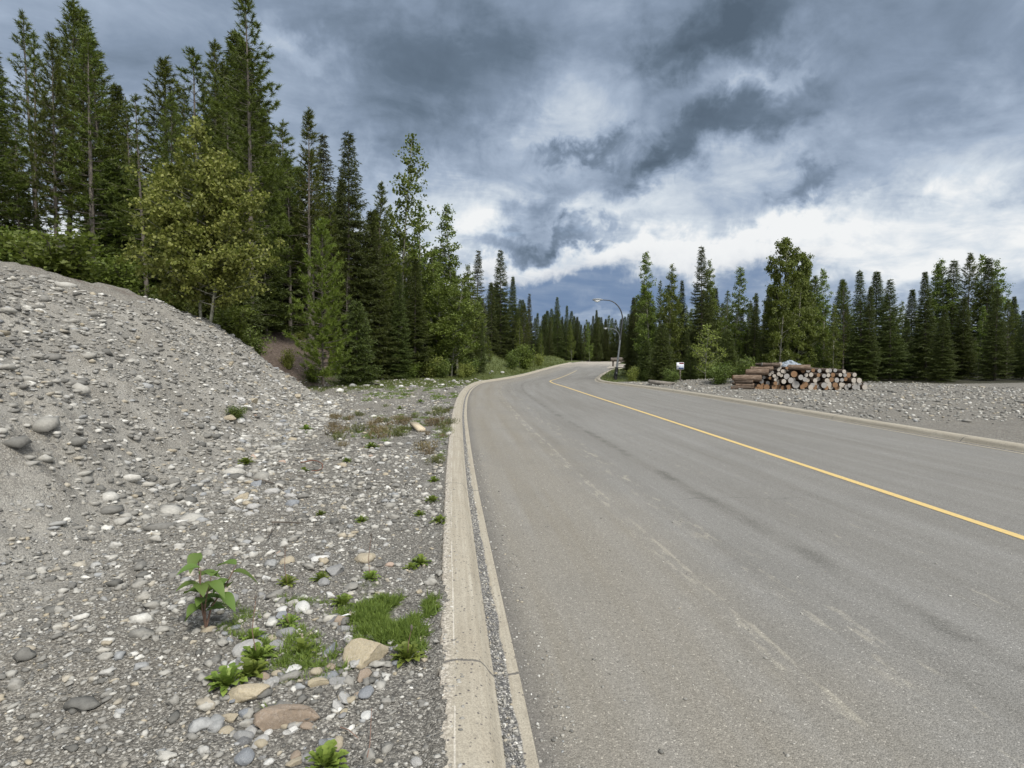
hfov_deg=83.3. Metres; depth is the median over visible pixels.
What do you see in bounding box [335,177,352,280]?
spruce tree
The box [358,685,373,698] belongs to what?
stone
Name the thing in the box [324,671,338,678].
stone
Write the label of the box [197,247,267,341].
spruce tree
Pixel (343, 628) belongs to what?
stone
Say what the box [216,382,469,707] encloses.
grass
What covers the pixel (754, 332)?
spruce tree
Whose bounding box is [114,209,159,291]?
spruce tree
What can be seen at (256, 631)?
weed
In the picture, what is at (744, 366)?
shrub
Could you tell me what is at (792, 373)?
log
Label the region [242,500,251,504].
stone
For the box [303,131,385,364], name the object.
spruce tree
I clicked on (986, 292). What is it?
spruce tree
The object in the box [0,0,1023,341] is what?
sky
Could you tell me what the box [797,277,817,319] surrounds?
aspen tree
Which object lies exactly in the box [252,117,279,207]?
pine tree
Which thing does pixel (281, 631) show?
stone
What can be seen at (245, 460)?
weed
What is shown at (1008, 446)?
kerb
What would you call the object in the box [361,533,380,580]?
weed
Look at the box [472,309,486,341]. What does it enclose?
aspen tree
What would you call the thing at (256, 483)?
stone
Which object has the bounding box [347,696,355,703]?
stone
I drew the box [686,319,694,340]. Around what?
aspen tree
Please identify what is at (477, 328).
tree
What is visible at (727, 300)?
pine tree
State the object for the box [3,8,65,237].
pine tree
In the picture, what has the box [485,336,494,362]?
aspen tree
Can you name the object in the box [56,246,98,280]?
shrub
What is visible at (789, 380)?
log
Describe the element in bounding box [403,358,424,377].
shrub
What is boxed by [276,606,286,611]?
stone
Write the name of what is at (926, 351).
spruce tree
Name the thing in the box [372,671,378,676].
stone
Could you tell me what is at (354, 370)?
spruce tree
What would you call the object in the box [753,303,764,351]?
pine tree
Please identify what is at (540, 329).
spruce tree
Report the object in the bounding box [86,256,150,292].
shrub
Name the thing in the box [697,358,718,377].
shrub
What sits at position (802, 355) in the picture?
spruce tree
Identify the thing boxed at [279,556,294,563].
stone
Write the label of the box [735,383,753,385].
log
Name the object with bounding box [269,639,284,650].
stone
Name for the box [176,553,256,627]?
broad leaved plant
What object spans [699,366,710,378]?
shrub
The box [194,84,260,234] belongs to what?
pine tree
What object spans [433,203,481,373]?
aspen tree
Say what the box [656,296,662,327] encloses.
pine tree
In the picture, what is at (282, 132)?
pine tree
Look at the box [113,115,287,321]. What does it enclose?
birch tree
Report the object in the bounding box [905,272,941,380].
spruce tree
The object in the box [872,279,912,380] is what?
spruce tree
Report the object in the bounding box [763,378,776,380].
log
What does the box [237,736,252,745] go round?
stone
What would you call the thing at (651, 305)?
spruce tree
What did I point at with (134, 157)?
pine tree
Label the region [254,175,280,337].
pine tree
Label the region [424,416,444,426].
dry weed
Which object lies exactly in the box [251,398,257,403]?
stone
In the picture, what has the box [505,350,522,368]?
shrub
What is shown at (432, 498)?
weed
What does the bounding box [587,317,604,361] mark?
spruce tree
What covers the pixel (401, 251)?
pine tree
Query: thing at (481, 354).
spruce tree
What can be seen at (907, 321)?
spruce tree
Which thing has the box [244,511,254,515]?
stone
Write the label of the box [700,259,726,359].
tree
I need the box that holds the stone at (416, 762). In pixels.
[410,756,422,767]
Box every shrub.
[0,221,43,263]
[0,225,58,266]
[0,226,103,282]
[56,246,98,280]
[81,254,146,291]
[81,259,100,282]
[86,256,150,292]
[139,283,187,310]
[175,303,207,316]
[208,304,263,341]
[223,405,247,418]
[242,324,275,355]
[277,346,298,368]
[293,331,307,339]
[303,365,318,382]
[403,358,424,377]
[417,354,444,377]
[425,357,455,377]
[453,355,481,375]
[455,368,464,377]
[456,360,477,377]
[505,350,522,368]
[512,343,535,369]
[532,352,544,365]
[625,365,639,380]
[642,360,660,380]
[642,368,660,380]
[660,367,680,382]
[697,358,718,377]
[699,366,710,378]
[703,361,734,384]
[726,354,757,375]
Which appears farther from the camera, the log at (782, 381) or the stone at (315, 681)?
the log at (782, 381)
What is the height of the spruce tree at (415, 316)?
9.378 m
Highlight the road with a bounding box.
[467,362,1023,767]
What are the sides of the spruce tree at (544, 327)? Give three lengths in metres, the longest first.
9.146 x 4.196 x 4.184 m
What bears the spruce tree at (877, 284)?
on the ground at (22, 481)
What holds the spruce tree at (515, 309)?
on the ground at (22, 481)
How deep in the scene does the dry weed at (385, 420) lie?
14.16 m
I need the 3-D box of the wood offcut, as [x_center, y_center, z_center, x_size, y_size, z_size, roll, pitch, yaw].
[-2.073,0.931,12.602,0.160,0.098,0.952,-1,4,-21]
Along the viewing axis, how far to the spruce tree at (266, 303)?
32.11 m
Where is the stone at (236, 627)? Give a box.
[231,624,240,629]
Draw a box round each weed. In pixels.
[204,662,251,695]
[237,658,268,683]
[238,457,252,464]
[238,595,277,666]
[238,627,269,641]
[275,607,300,626]
[276,545,298,586]
[287,637,317,661]
[299,424,312,429]
[304,739,349,767]
[309,571,329,581]
[315,510,325,515]
[324,423,352,434]
[326,413,341,418]
[327,431,351,440]
[328,420,341,426]
[329,593,353,608]
[336,440,348,445]
[346,421,369,432]
[354,515,367,522]
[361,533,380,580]
[364,418,377,427]
[364,426,391,438]
[364,442,378,447]
[368,415,388,422]
[376,423,392,432]
[379,415,393,422]
[383,424,411,436]
[390,624,426,668]
[395,418,410,424]
[401,562,417,569]
[406,412,419,417]
[412,440,439,450]
[412,509,424,516]
[412,554,431,566]
[419,447,435,454]
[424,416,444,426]
[424,453,444,463]
[424,495,438,502]
[427,476,439,481]
[429,409,447,415]
[429,514,446,523]
[432,403,444,410]
[433,421,451,428]
[435,426,454,433]
[443,417,459,423]
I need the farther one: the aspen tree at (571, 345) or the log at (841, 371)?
the aspen tree at (571, 345)
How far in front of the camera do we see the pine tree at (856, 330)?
41.20 m
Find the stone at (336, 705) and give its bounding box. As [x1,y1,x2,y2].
[332,700,344,710]
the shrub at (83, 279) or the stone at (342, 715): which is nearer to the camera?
the stone at (342, 715)
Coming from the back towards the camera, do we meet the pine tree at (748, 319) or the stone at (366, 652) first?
the pine tree at (748, 319)
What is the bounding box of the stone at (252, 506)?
[246,503,259,509]
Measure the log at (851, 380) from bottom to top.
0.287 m
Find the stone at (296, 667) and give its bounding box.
[285,664,301,672]
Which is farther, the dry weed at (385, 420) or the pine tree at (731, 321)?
the pine tree at (731, 321)
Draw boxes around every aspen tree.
[379,131,440,329]
[392,202,452,376]
[410,251,486,376]
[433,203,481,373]
[434,271,445,321]
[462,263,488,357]
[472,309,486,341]
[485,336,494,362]
[514,318,523,363]
[538,333,544,356]
[566,322,575,360]
[584,323,593,361]
[630,252,666,367]
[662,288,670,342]
[670,306,683,361]
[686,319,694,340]
[699,324,711,364]
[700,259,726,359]
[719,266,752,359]
[720,304,727,337]
[754,349,759,362]
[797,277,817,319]
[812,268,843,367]
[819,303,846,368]
[891,309,905,374]
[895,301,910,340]
[916,258,976,358]
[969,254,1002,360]
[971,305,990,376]
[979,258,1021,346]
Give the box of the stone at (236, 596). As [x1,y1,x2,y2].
[232,593,238,600]
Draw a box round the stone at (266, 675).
[258,672,269,679]
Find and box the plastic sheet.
[781,360,801,366]
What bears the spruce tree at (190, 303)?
on the ground at (22, 481)
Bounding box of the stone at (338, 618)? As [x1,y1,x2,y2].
[334,615,345,624]
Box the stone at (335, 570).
[326,564,344,575]
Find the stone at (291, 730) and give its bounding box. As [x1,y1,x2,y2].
[282,726,298,734]
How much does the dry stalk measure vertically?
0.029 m
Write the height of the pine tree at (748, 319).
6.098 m
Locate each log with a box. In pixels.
[731,386,753,388]
[732,374,761,381]
[734,380,752,383]
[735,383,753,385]
[745,369,768,374]
[750,366,772,370]
[761,362,780,366]
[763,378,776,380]
[769,384,776,388]
[778,374,789,378]
[778,379,785,383]
[781,370,796,376]
[785,377,793,382]
[785,381,798,387]
[788,364,810,369]
[792,375,802,379]
[797,373,807,376]
[798,381,807,386]
[800,378,816,382]
[805,384,812,389]
[817,378,829,382]
[817,382,826,387]
[819,377,833,381]
[831,369,845,373]
[831,382,837,387]
[843,378,855,382]
[849,384,857,389]
[860,384,866,389]
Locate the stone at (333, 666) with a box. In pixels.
[326,663,335,669]
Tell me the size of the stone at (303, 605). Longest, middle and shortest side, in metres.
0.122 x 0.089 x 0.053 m
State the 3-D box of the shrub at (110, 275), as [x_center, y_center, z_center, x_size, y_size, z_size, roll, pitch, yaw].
[-15.662,-4.237,22.396,2.213,1.719,2.279,0,3,6]
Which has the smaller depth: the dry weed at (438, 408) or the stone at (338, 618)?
the stone at (338, 618)
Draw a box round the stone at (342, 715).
[339,712,346,718]
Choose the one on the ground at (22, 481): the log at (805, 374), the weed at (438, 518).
the weed at (438, 518)
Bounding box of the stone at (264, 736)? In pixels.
[253,734,268,742]
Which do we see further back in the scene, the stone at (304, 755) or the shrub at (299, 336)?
the shrub at (299, 336)
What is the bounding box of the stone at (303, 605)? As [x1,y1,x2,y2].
[295,600,309,611]
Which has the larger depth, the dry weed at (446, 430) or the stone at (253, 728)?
the dry weed at (446, 430)
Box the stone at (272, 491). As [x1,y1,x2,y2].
[264,488,279,493]
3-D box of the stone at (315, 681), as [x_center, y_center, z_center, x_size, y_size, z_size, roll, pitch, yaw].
[-0.916,1.417,2.733,0.103,0.048,0.043,-1,3,-16]
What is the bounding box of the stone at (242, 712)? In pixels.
[238,707,249,718]
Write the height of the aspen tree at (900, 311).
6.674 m
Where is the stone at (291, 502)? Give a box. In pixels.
[285,499,299,505]
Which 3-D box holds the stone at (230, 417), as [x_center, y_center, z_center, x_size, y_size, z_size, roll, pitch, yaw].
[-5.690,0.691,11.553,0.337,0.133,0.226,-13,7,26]
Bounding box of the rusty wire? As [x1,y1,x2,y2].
[300,460,322,470]
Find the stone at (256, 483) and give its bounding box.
[250,480,261,486]
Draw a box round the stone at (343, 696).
[338,691,348,703]
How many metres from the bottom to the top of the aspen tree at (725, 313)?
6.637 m
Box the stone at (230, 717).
[221,713,238,722]
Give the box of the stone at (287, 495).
[284,493,295,497]
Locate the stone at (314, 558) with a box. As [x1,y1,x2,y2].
[311,555,329,561]
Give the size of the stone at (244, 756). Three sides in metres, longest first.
0.086 x 0.074 x 0.051 m
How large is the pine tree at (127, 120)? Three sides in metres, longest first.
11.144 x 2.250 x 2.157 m
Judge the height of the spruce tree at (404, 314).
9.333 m
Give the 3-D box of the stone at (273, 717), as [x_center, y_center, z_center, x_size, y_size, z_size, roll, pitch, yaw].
[-0.957,1.426,2.463,0.270,0.123,0.096,-1,3,-14]
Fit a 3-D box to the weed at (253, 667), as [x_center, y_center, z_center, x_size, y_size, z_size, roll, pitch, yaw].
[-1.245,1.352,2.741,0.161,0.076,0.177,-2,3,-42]
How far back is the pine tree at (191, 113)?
41.69 m
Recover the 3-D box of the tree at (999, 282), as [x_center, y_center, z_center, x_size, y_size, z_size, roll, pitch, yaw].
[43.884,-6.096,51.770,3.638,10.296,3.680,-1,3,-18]
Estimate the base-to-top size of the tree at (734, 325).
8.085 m
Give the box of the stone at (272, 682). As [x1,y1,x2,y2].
[264,676,279,688]
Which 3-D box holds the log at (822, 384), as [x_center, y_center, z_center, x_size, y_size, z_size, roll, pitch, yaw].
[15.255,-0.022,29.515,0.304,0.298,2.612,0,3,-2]
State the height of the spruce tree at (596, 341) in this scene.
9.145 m
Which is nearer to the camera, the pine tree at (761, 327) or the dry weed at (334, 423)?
the dry weed at (334, 423)
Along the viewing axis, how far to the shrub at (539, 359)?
69.03 m
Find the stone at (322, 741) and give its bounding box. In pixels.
[319,738,334,745]
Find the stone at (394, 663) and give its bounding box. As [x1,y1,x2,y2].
[391,659,398,665]
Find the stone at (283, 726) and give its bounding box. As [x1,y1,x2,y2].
[280,724,287,728]
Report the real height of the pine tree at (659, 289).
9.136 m
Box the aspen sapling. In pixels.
[687,324,725,378]
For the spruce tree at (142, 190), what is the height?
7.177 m
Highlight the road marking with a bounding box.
[550,370,1023,539]
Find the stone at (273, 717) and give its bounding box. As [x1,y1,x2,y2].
[253,704,319,731]
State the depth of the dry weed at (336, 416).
14.91 m
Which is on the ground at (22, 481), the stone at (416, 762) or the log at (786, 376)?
the stone at (416, 762)
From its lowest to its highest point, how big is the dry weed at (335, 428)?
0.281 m
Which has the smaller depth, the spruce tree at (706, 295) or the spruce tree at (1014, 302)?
the spruce tree at (706, 295)
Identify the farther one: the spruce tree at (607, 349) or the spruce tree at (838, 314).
the spruce tree at (607, 349)
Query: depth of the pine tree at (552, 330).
102.55 m
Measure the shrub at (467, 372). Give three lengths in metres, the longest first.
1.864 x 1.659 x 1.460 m
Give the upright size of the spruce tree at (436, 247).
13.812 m
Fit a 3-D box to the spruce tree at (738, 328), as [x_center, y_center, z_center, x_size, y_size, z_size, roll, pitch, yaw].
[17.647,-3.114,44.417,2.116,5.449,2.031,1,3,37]
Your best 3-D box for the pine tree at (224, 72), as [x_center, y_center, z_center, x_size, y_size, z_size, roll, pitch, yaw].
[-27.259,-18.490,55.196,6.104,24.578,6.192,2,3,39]
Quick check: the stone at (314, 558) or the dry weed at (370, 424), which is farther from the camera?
the dry weed at (370, 424)
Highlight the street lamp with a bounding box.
[592,298,622,379]
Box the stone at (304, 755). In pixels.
[301,753,309,762]
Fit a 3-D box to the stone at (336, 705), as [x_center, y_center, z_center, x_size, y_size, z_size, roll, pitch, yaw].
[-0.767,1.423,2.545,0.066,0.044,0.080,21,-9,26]
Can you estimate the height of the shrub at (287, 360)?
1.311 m
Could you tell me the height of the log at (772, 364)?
0.215 m
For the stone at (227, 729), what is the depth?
2.39 m
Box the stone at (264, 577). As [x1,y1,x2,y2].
[262,575,270,579]
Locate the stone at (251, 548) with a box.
[246,546,255,550]
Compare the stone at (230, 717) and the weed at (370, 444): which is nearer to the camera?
the stone at (230, 717)
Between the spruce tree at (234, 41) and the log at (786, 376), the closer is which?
the log at (786, 376)
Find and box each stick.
[254,479,282,487]
[271,521,301,522]
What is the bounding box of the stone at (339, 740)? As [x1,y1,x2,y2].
[334,735,342,749]
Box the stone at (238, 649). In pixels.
[232,639,262,657]
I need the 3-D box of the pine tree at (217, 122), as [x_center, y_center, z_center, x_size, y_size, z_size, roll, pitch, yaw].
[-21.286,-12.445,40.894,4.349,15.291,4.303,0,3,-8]
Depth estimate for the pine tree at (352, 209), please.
44.76 m
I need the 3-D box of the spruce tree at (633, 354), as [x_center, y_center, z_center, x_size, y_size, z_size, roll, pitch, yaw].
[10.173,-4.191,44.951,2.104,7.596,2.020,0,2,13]
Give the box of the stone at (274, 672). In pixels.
[271,669,281,675]
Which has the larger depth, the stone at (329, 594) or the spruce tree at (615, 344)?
the spruce tree at (615, 344)
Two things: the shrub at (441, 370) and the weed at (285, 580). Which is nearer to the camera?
the weed at (285, 580)
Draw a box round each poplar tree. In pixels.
[752,237,812,362]
[777,252,830,365]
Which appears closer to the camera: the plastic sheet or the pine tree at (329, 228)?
the plastic sheet
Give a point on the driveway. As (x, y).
(619, 365)
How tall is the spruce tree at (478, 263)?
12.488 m
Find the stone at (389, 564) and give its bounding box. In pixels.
[385,562,393,566]
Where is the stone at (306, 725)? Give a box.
[300,721,313,729]
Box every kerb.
[439,362,570,767]
[595,368,1023,453]
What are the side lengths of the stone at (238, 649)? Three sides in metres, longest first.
0.143 x 0.122 x 0.082 m
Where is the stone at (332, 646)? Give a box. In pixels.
[322,642,335,655]
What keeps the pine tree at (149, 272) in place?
on the ground at (22, 481)
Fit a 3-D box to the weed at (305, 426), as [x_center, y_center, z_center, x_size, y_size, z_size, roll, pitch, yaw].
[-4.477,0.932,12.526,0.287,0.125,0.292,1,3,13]
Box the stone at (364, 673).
[356,668,371,682]
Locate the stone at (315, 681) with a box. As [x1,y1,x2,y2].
[307,677,328,687]
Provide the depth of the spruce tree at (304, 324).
40.69 m
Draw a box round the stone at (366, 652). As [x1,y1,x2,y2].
[342,638,388,669]
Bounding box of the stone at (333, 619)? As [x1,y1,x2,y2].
[326,613,340,623]
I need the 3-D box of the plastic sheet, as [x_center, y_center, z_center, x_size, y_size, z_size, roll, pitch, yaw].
[14.002,-1.000,29.034,1.169,0.440,1.300,0,3,0]
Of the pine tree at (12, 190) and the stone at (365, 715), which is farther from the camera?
the pine tree at (12, 190)
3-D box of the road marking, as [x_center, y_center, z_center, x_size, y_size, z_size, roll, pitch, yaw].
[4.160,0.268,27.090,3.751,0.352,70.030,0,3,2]
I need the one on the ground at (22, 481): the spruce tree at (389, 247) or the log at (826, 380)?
the spruce tree at (389, 247)
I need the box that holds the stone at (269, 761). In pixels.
[263,758,273,764]
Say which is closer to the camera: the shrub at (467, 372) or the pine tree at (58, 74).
the pine tree at (58, 74)
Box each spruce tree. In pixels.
[0,53,45,266]
[59,158,167,295]
[79,83,135,242]
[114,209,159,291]
[125,176,156,294]
[174,288,208,316]
[197,120,217,155]
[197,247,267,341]
[218,39,289,207]
[219,28,245,127]
[232,271,270,336]
[240,214,278,333]
[240,214,305,334]
[264,161,306,328]
[294,298,323,339]
[297,134,351,340]
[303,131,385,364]
[328,298,384,385]
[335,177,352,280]
[341,208,401,379]
[381,272,415,379]
[383,226,396,280]
[384,276,413,358]
[399,257,434,377]
[412,293,430,373]
[432,245,457,348]
[439,244,447,283]
[453,333,478,372]
[471,250,492,350]
[475,322,487,372]
[484,250,516,360]
[484,286,502,346]
[485,282,492,340]
[486,282,500,356]
[501,277,519,355]
[508,315,518,362]
[514,300,532,358]
[517,299,529,348]
[526,294,536,355]
[530,318,541,359]
[534,313,539,343]
[537,326,545,355]
[540,314,548,340]
[543,333,546,355]
[544,321,554,355]
[545,308,561,355]
[550,297,566,358]
[558,320,564,356]
[560,306,571,360]
[564,320,576,360]
[569,310,576,359]
[573,316,582,360]
[575,325,586,360]
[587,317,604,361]
[588,316,594,361]
[590,309,603,361]
[600,319,612,361]
[609,318,614,351]
[611,328,622,361]
[613,319,624,361]
[620,297,638,375]
[620,317,627,354]
[621,322,637,365]
[629,283,646,372]
[632,294,656,377]
[635,340,652,380]
[644,322,678,380]
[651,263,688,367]
[673,280,689,366]
[681,347,702,379]
[682,246,719,367]
[682,330,690,362]
[691,299,708,358]
[709,288,723,344]
[709,330,743,378]
[720,302,724,335]
[735,314,745,366]
[741,330,750,366]
[748,293,763,366]
[748,307,765,359]
[759,294,770,360]
[763,310,815,364]
[806,330,820,367]
[814,326,826,367]
[825,280,852,369]
[835,306,854,372]
[839,269,881,380]
[851,271,899,377]
[855,287,881,380]
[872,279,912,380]
[892,288,921,374]
[896,319,914,378]
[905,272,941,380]
[912,317,931,376]
[923,309,960,382]
[928,259,980,376]
[943,298,981,379]
[967,256,1005,372]
[971,288,1019,380]
[997,296,1023,375]
[1008,310,1023,378]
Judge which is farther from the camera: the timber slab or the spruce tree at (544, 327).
the spruce tree at (544, 327)
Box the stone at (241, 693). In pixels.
[226,683,270,703]
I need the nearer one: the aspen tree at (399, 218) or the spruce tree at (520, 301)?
the aspen tree at (399, 218)
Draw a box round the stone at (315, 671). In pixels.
[309,667,322,675]
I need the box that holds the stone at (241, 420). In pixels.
[236,417,244,422]
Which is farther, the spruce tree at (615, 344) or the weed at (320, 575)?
the spruce tree at (615, 344)
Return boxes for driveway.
[607,364,625,367]
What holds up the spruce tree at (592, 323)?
on the ground at (22, 481)
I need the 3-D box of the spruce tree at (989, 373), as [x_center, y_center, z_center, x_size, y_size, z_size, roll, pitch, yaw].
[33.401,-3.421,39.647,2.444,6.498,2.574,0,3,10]
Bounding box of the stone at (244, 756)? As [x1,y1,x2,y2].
[234,747,254,765]
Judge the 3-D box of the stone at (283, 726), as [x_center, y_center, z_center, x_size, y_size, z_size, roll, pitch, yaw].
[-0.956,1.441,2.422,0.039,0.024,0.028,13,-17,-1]
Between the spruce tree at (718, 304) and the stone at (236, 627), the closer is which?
the stone at (236, 627)
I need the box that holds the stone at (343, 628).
[337,625,349,631]
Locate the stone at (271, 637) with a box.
[267,635,276,640]
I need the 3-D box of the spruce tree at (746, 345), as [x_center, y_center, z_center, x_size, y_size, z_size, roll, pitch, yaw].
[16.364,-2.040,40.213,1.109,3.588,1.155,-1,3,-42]
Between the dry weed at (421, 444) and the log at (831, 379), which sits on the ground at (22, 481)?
the dry weed at (421, 444)
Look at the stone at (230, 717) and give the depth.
2.47 m
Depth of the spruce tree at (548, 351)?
90.72 m
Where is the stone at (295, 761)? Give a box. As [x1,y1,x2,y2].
[285,756,301,766]
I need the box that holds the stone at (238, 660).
[235,657,243,665]
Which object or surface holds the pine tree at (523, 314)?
on the ground at (22, 481)
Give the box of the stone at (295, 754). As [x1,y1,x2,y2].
[290,750,300,759]
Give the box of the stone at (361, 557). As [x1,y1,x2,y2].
[354,553,375,562]
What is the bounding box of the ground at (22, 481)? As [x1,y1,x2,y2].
[0,227,1023,767]
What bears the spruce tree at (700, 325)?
on the ground at (22, 481)
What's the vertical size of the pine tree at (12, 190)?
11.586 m
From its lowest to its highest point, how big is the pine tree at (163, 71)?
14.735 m
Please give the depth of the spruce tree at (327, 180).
40.92 m
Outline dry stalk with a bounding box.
[367,708,371,757]
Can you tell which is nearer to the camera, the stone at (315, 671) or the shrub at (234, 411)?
the stone at (315, 671)
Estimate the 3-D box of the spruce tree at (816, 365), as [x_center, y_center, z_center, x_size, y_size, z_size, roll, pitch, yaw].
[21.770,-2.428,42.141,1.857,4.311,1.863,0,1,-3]
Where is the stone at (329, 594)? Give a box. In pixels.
[326,592,334,596]
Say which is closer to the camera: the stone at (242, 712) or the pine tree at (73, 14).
the stone at (242, 712)
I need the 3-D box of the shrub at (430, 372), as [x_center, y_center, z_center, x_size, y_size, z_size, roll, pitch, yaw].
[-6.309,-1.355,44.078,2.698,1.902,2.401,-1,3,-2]
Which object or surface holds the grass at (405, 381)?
on the ground at (22, 481)
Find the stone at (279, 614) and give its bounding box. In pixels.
[276,611,286,617]
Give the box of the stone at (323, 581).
[317,577,329,586]
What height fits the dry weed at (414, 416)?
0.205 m
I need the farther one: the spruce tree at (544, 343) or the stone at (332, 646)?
the spruce tree at (544, 343)
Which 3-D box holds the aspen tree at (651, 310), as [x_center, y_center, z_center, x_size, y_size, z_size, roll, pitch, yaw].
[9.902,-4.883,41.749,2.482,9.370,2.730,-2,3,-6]
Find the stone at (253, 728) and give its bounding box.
[245,724,257,734]
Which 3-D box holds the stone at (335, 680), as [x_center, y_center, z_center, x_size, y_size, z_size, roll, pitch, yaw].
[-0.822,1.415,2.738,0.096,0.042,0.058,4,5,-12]
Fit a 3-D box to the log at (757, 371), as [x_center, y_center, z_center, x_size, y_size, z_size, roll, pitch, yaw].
[12.022,-0.573,28.279,1.027,0.333,0.342,1,3,14]
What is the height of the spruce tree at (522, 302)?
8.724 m
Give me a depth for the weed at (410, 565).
4.24 m
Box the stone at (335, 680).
[329,677,345,684]
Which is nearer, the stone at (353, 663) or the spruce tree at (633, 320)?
the stone at (353, 663)
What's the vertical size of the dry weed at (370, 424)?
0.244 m
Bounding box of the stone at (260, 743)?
[254,739,267,747]
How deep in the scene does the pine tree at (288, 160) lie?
36.51 m
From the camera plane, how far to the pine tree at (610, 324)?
105.71 m
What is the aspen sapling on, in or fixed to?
on the ground at (22, 481)
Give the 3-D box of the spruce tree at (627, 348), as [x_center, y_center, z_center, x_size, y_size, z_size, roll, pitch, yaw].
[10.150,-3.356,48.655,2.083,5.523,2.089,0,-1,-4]
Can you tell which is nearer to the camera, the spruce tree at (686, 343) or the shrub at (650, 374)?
the shrub at (650, 374)
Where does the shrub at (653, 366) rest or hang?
on the ground at (22, 481)
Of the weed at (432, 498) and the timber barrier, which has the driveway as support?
the timber barrier
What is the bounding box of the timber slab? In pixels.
[648,380,674,384]
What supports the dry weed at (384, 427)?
on the ground at (22, 481)
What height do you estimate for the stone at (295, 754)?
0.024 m
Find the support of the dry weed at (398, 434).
on the ground at (22, 481)
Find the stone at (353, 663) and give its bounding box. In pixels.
[349,659,359,667]
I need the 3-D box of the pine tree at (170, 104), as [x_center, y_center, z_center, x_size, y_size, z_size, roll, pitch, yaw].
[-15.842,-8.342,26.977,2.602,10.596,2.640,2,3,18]
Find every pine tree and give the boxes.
[0,62,38,226]
[0,98,33,233]
[0,162,15,216]
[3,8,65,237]
[7,30,62,246]
[10,31,88,251]
[21,0,116,250]
[42,7,113,224]
[45,27,129,262]
[57,36,140,243]
[103,93,166,296]
[107,172,200,301]
[115,97,145,237]
[129,55,198,215]
[142,45,243,214]
[142,92,195,306]
[178,84,193,187]
[187,38,228,159]
[190,99,235,220]
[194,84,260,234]
[199,0,304,325]
[210,63,227,125]
[221,69,241,142]
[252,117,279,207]
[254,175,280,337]
[260,118,303,248]
[264,158,306,323]
[269,148,312,335]
[282,217,355,387]
[286,147,344,339]
[287,105,327,349]
[289,165,319,329]
[316,191,352,338]
[342,195,364,311]
[354,181,398,377]
[368,209,397,351]
[372,258,397,374]
[397,231,409,266]
[516,303,532,350]
[547,317,553,348]
[580,324,587,360]
[605,315,614,348]
[611,320,617,355]
[656,280,665,323]
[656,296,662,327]
[711,315,720,355]
[720,291,730,353]
[729,305,740,356]
[743,299,753,348]
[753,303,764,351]
[801,275,829,343]
[833,278,856,370]
[847,299,863,373]
[929,264,947,330]
[950,252,984,339]
[993,300,1018,376]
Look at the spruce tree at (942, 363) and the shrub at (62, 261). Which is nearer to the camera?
the shrub at (62, 261)
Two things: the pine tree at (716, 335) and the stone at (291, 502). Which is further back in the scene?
the pine tree at (716, 335)
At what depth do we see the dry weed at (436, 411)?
15.55 m
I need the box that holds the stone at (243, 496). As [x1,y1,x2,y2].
[234,492,248,500]
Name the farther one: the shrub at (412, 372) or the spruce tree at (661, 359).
the shrub at (412, 372)
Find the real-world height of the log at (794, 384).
0.408 m
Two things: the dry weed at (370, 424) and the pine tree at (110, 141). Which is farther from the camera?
the pine tree at (110, 141)
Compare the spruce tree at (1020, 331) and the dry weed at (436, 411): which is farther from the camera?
the spruce tree at (1020, 331)
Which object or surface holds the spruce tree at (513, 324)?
on the ground at (22, 481)
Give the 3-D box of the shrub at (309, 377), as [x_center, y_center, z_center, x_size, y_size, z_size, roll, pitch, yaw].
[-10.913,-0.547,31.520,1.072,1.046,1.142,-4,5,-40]
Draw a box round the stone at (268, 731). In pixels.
[264,729,272,734]
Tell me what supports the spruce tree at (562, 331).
on the ground at (22, 481)
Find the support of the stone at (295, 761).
on the ground at (22, 481)
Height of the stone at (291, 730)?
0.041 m
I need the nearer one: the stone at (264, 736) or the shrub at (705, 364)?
the stone at (264, 736)
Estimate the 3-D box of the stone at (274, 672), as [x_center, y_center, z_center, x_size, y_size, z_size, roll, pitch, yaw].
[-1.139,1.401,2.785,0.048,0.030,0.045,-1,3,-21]
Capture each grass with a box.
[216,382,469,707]
[302,352,646,392]
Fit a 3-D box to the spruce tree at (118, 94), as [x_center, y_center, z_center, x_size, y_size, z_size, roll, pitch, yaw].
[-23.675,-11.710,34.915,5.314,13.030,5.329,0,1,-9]
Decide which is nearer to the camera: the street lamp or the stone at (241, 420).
the stone at (241, 420)
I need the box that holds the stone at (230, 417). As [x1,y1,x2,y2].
[223,414,235,420]
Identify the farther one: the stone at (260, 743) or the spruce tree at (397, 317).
the spruce tree at (397, 317)
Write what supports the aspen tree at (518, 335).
on the ground at (22, 481)
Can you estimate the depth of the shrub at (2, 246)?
22.39 m
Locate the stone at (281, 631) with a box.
[275,627,294,637]
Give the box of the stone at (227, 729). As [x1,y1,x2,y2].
[218,725,234,733]
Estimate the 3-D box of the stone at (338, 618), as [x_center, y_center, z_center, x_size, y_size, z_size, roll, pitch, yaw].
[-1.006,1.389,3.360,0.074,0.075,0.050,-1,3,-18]
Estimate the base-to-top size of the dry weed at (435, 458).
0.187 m
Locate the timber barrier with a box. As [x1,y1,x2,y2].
[610,357,623,365]
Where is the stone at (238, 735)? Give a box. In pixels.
[233,730,254,740]
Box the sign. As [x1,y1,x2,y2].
[677,363,683,380]
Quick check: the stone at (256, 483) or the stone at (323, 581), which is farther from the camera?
the stone at (256, 483)
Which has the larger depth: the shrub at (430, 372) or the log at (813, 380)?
the shrub at (430, 372)
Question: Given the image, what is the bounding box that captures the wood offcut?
[410,422,424,431]
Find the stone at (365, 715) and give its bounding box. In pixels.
[361,710,370,719]

